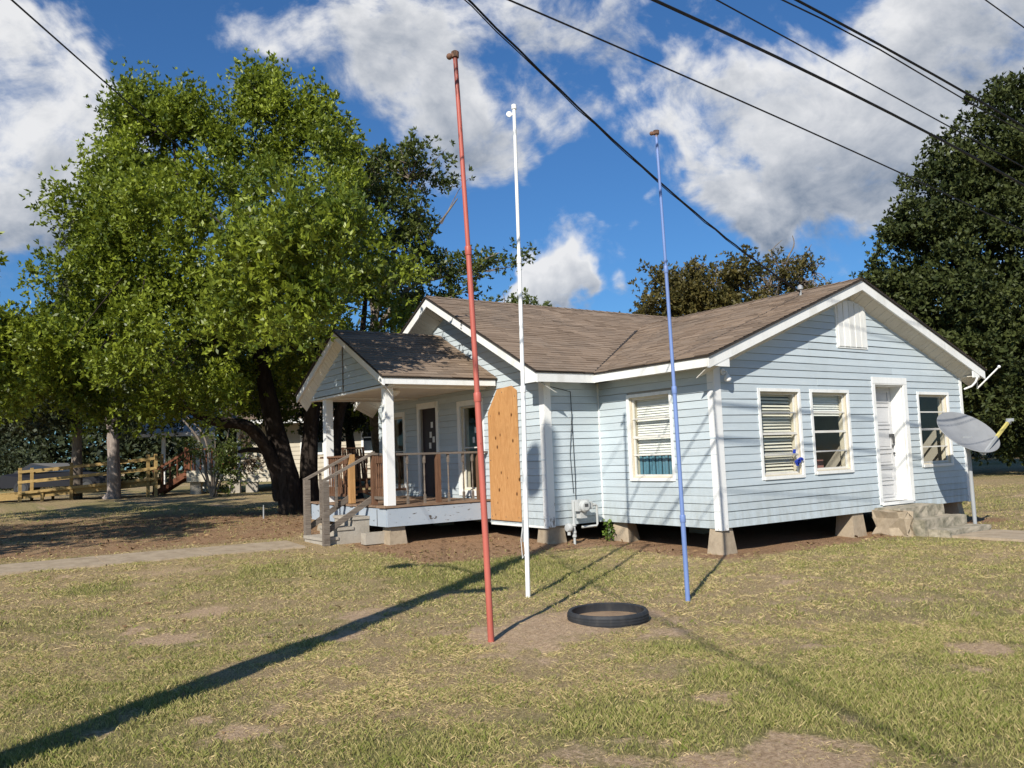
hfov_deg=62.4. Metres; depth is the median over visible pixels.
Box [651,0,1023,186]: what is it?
overhead cable
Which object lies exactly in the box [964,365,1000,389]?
antenna mount
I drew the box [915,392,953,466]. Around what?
window
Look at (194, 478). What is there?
neighbour house
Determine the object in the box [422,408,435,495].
door
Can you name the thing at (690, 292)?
autumn tree
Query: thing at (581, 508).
gas meter
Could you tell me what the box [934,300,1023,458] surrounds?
woodland
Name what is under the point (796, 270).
bare topped tree
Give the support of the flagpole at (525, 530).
on the ground at (544, 631)
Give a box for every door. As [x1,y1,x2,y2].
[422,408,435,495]
[875,387,897,500]
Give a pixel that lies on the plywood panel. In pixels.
(504, 468)
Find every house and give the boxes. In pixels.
[137,393,372,495]
[295,277,986,554]
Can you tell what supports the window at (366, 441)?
in the neighbour house at (194, 478)
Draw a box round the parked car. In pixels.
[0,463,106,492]
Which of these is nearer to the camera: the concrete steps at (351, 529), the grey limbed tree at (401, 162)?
the concrete steps at (351, 529)
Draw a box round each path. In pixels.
[0,540,305,575]
[952,529,1023,541]
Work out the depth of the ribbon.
13.42 m
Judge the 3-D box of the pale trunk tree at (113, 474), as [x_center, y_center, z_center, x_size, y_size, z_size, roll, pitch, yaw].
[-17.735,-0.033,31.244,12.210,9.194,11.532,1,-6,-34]
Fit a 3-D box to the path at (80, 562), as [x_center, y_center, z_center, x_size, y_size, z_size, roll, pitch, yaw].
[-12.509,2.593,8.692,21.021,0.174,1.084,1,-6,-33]
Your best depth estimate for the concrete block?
14.27 m
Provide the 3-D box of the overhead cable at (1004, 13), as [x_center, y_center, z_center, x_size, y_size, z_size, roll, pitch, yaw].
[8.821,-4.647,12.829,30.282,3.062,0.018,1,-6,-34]
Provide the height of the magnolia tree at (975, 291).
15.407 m
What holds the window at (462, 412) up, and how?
in the house at (850, 391)
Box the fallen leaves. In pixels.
[0,507,999,735]
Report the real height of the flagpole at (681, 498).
5.090 m
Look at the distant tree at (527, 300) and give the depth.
41.67 m
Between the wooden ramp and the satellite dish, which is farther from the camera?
the wooden ramp
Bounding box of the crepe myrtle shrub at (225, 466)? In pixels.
[172,413,267,496]
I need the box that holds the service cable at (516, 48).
[464,0,799,291]
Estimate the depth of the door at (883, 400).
15.31 m
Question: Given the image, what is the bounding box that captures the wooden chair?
[341,447,370,495]
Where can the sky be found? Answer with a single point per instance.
(591, 212)
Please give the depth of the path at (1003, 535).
13.42 m
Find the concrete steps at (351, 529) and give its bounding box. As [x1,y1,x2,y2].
[303,515,369,544]
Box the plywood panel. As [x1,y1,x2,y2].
[488,386,521,521]
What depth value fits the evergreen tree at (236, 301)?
18.07 m
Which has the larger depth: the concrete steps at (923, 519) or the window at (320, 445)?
the window at (320, 445)
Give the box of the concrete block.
[361,531,384,544]
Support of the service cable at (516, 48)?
attached to the utility pole
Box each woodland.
[0,318,390,489]
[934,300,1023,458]
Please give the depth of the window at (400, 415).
18.53 m
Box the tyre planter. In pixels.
[567,602,648,627]
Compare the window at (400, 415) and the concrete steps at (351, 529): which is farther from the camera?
the window at (400, 415)
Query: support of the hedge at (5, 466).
on the ground at (544, 631)
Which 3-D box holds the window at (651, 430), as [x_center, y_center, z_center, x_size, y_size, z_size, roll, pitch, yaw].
[2.291,0.851,13.687,0.205,1.420,1.040,1,-6,-34]
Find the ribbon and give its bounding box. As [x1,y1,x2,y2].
[793,449,803,465]
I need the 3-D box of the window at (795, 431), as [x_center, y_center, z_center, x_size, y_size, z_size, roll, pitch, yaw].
[4.201,0.785,13.384,1.040,1.420,0.205,1,-6,-34]
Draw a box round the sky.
[0,0,1023,470]
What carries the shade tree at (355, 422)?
on the ground at (544, 631)
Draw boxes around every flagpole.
[446,50,493,641]
[506,104,529,597]
[649,130,689,600]
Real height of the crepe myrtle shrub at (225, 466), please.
3.477 m
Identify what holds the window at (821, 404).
in the house at (850, 391)
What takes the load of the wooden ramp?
on the ground at (544, 631)
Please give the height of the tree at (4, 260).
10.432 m
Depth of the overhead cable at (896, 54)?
9.75 m
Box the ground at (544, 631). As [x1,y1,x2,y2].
[0,455,1023,767]
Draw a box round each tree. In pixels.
[0,47,434,514]
[0,231,41,430]
[0,287,201,498]
[42,211,101,498]
[226,312,396,498]
[311,115,540,466]
[474,286,551,305]
[618,244,778,316]
[744,235,832,299]
[848,66,1023,466]
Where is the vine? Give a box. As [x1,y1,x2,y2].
[602,519,615,540]
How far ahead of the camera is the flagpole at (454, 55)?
7.14 m
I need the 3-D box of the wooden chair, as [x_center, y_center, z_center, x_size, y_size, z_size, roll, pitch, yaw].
[-3.429,1.964,19.018,0.570,1.108,0.804,1,-6,-34]
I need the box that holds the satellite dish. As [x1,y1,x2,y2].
[937,412,1013,523]
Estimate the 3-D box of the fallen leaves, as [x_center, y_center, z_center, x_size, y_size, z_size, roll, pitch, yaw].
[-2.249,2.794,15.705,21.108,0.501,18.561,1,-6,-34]
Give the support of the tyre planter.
on the ground at (544, 631)
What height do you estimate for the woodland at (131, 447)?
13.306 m
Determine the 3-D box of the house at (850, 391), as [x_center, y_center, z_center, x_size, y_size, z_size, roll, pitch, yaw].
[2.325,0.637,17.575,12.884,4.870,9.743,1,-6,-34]
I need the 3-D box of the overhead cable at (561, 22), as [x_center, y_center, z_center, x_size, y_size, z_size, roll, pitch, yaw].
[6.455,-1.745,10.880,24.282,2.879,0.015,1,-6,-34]
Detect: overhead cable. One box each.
[11,0,244,202]
[508,0,1023,230]
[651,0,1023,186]
[716,0,1023,167]
[781,0,1023,132]
[985,0,1023,27]
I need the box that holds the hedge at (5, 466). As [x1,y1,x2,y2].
[0,428,66,490]
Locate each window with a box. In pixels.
[300,425,323,454]
[361,422,371,452]
[394,412,406,490]
[456,398,486,495]
[626,390,675,480]
[757,388,805,479]
[808,389,854,474]
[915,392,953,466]
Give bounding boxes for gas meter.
[565,499,598,544]
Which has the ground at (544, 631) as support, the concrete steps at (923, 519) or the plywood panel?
the concrete steps at (923, 519)
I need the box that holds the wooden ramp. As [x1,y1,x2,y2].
[0,454,163,501]
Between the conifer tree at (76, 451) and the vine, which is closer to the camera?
the vine
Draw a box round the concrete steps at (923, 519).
[872,503,991,537]
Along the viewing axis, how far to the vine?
14.29 m
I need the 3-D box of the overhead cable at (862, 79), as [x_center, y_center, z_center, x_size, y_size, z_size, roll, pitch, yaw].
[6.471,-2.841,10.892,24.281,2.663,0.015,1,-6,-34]
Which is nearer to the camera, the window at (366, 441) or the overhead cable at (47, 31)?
the overhead cable at (47, 31)

